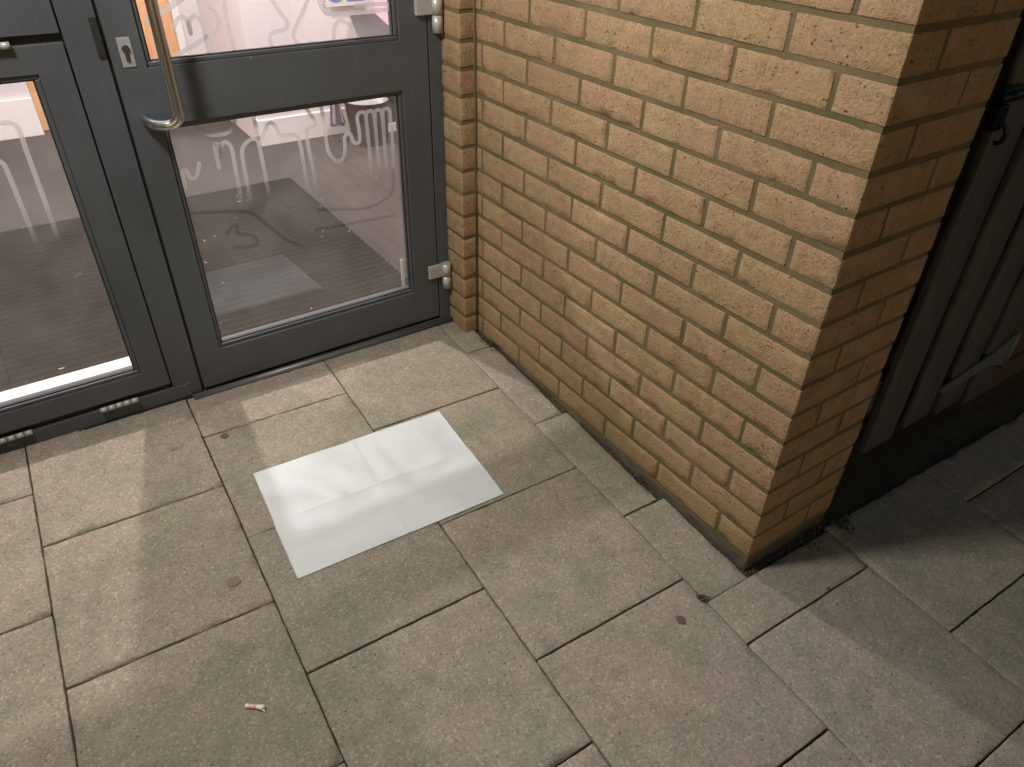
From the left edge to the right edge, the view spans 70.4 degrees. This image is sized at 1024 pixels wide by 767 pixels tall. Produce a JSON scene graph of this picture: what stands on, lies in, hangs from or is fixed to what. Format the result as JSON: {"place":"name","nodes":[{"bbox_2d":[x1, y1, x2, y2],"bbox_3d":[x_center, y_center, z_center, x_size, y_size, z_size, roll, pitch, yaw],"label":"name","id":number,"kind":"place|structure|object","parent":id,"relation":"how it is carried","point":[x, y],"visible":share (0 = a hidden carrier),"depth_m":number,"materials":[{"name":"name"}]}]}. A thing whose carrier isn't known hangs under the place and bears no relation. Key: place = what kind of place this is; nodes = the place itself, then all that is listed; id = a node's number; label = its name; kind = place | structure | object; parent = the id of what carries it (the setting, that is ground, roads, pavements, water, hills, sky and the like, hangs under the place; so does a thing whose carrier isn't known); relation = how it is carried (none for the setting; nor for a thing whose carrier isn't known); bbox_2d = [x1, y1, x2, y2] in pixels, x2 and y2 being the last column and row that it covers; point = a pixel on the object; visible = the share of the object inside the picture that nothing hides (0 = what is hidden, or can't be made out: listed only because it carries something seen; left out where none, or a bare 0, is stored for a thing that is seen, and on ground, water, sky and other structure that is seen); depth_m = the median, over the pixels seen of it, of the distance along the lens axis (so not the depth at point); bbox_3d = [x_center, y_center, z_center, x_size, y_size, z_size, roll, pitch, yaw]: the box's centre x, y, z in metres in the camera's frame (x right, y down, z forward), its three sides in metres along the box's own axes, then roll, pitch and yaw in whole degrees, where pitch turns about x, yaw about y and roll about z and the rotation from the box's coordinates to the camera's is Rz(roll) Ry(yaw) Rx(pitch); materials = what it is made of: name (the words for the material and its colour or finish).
{"place":"outdoors","nodes":[
{"label":"outdoors","id":0,"kind":"place"},
{"bbox_2d":[0,120,406,276],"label":"floor","id":1,"kind":"structure","parent":0,"point":[356,189],"depth_m":3.76,"materials":[{"name":"carpet"}]},
{"bbox_2d":[0,82,44,140],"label":"interior wall","id":2,"kind":"structure","parent":1,"relation":"on","point":[17,106],"depth_m":4.10,"materials":[{"name":"white paint"}]},
{"bbox_2d":[178,0,205,54],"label":"interior wall","id":3,"kind":"structure","parent":1,"relation":"on","point":[187,8],"depth_m":4.42,"materials":[{"name":"white paint"}]},
{"bbox_2d":[26,0,188,130],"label":"wooden door","id":4,"kind":"structure","parent":3,"relation":"attached to","point":[176,40],"depth_m":4.33,"materials":[{"name":"orange wood"}]},
{"bbox_2d":[0,177,406,391],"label":"entrance mat","id":5,"kind":"object","parent":1,"relation":"on","point":[291,246],"visible":0.62,"depth_m":2.87,"materials":[{"name":"grey carpet"}]},
{"bbox_2d":[0,356,131,401],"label":"threshold strip","id":6,"kind":"object","parent":5,"relation":"on","point":[24,390],"depth_m":2.27,"materials":[{"name":"white paint"}]},
{"bbox_2d":[197,0,369,146],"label":"interior wall","id":7,"kind":"structure","parent":1,"relation":"on","point":[253,23],"depth_m":4.01,"materials":[{"name":"white paint"}]},
{"bbox_2d":[325,0,366,6],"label":"notice board","id":8,"kind":"object","parent":7,"relation":"attached to","point":[333,3],"visible":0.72,"depth_m":3.98,"materials":[{"name":"grey paper"}]},
{"bbox_2d":[351,13,388,37],"bbox_3d":[-0.740,-1.840,3.903,0.199,0.160,0.680,-7,37,-12],"label":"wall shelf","id":9,"kind":"object","parent":7,"relation":"attached to","point":[372,24],"depth_m":3.84,"materials":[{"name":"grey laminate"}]},
{"bbox_2d":[344,97,389,146],"bbox_3d":[-0.825,-1.511,4.177,0.264,0.242,0.264,-21,42,-28],"label":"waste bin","id":10,"kind":"object","parent":1,"relation":"on","point":[352,109],"visible":0.49,"depth_m":4.10,"materials":[{"name":"grey plastic"}]},
{"bbox_2d":[330,104,345,126],"bbox_3d":[-0.995,-1.543,4.113,0.104,0.177,0.067,-21,42,-28],"label":"cloth","id":11,"kind":"object","parent":10,"relation":"hanging from","point":[336,116],"visible":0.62,"depth_m":4.13,"materials":[{"name":"white fabric"}]},
{"bbox_2d":[369,0,395,121],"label":"interior wall","id":12,"kind":"structure","parent":1,"relation":"on","point":[383,16],"depth_m":4.15,"materials":[{"name":"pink paint"}]},
{"bbox_2d":[388,96,395,131],"bbox_3d":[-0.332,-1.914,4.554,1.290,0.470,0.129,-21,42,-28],"label":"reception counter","id":13,"kind":"object","parent":1,"relation":"on","point":[391,104],"depth_m":4.38,"materials":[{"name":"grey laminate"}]},
{"bbox_2d":[0,322,1023,766],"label":"paving","id":14,"kind":"structure","parent":0,"point":[874,664],"depth_m":1.70,"materials":[{"name":"grey stone"}]},
{"bbox_2d":[220,433,228,438],"bbox_3d":[-0.838,0.153,2.117,0.024,0.005,0.022,-21,42,-28],"label":"gum spot","id":15,"kind":"object","parent":14,"relation":"on","point":[224,435],"visible":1,"depth_m":2.12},
{"bbox_2d":[226,576,241,586],"bbox_3d":[-0.659,0.470,1.720,0.033,0.005,0.030,-21,42,-28],"label":"gum spot","id":16,"kind":"object","parent":14,"relation":"on","point":[234,581],"visible":1,"depth_m":1.72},
{"bbox_2d":[245,703,265,711],"bbox_3d":[-0.521,0.658,1.480,0.045,0.012,0.013,7,36,8],"label":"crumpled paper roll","id":17,"kind":"object","parent":14,"relation":"on","point":[259,707],"visible":1,"depth_m":1.48,"materials":[{"name":"white paper"}]},
{"bbox_2d":[252,411,503,578],"bbox_3d":[-0.369,0.276,1.995,0.600,0.025,0.422,-21,42,-28],"label":"paper sheet","id":18,"kind":"object","parent":14,"relation":"on","point":[330,506],"visible":1,"depth_m":1.98,"materials":[{"name":"white paper"}]},
{"bbox_2d":[484,339,498,350],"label":"leaf litter","id":19,"kind":"object","parent":14,"relation":"on","point":[491,344],"visible":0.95,"depth_m":2.55,"materials":[{"name":"brown plant"}]},
{"bbox_2d":[676,616,685,624],"bbox_3d":[0.396,0.556,1.704,0.023,0.005,0.024,2,36,0],"label":"gum spot","id":20,"kind":"object","parent":14,"relation":"on","point":[681,620],"visible":1,"depth_m":1.70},
{"bbox_2d":[696,594,711,601],"bbox_3d":[0.461,0.516,1.754,0.035,0.010,0.027,18,39,22],"label":"weed","id":21,"kind":"object","parent":14,"relation":"on","point":[703,600],"visible":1,"depth_m":1.75,"materials":[{"name":"green plant"}]},
{"bbox_2d":[441,0,1023,571],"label":"brick wall","id":22,"kind":"structure","parent":14,"relation":"on","point":[691,242],"depth_m":1.63,"materials":[{"name":"brown brick"}]},
{"bbox_2d":[0,0,452,453],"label":"door frame","id":23,"kind":"object","parent":22,"relation":"attached to","point":[80,35],"visible":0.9,"depth_m":2.03,"materials":[{"name":"grey metal"}]},
{"bbox_2d":[0,0,58,49],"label":"glazed panel","id":24,"kind":"object","parent":23,"relation":"attached to","point":[25,17],"visible":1,"depth_m":1.57,"materials":[{"name":"grey glass"}]},
{"bbox_2d":[0,41,169,443],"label":"glazed panel","id":25,"kind":"object","parent":23,"relation":"attached to","point":[46,66],"visible":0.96,"depth_m":1.89,"materials":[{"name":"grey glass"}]},
{"bbox_2d":[94,0,450,387],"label":"glazed door","id":26,"kind":"structure","parent":23,"relation":"attached to","point":[164,93],"depth_m":2.02,"materials":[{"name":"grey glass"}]},
{"bbox_2d":[400,259,404,285],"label":"edge trim","id":27,"kind":"structure","parent":23,"relation":"attached to","point":[402,271],"depth_m":2.55,"materials":[{"name":"white paint"}]},
{"bbox_2d":[824,508,854,533],"bbox_3d":[0.891,0.375,1.969,0.062,0.021,0.090,-21,42,-28],"label":"weed","id":28,"kind":"object","parent":14,"relation":"on","point":[840,522],"visible":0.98,"depth_m":1.97,"materials":[{"name":"green plant"}]},
{"bbox_2d":[26,332,1023,766],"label":"soil","id":29,"kind":"structure","parent":0,"point":[900,456],"depth_m":2.22,"materials":[{"name":"black soil"}]},
{"bbox_2d":[486,341,828,573],"bbox_3d":[0.383,0.115,2.284,0.348,0.060,1.217,-21,42,-28],"label":"grit","id":30,"kind":"object","parent":29,"relation":"on","point":[771,557],"visible":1,"depth_m":1.98,"materials":[{"name":"gravel"}]},
{"bbox_2d":[795,525,825,553],"bbox_3d":[0.784,0.411,1.920,0.091,0.013,0.099,-9,37,-14],"label":"weed","id":31,"kind":"object","parent":29,"relation":"on","point":[799,535],"visible":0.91,"depth_m":1.92,"materials":[{"name":"green plant"}]},
{"bbox_2d":[885,9,1023,363],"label":"fence panel","id":32,"kind":"object","parent":29,"relation":"on","point":[972,149],"depth_m":2.11,"materials":[{"name":"black wood"}]},
{"bbox_2d":[968,316,1023,401],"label":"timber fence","id":33,"kind":"object","parent":29,"relation":"on","point":[1015,364],"visible":0.3,"depth_m":2.54,"materials":[{"name":"black wood"}]},
{"bbox_3d":[0.867,-0.532,1.472,0.109,2.131,0.097,-21,42,-28],"label":"gate post","id":34,"kind":"object","parent":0,"visible":0},
{"bbox_2d":[857,29,1023,453],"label":"wooden gate","id":35,"kind":"structure","parent":34,"relation":"attached to","point":[964,353],"depth_m":1.83,"materials":[{"name":"wood"}]}
]}

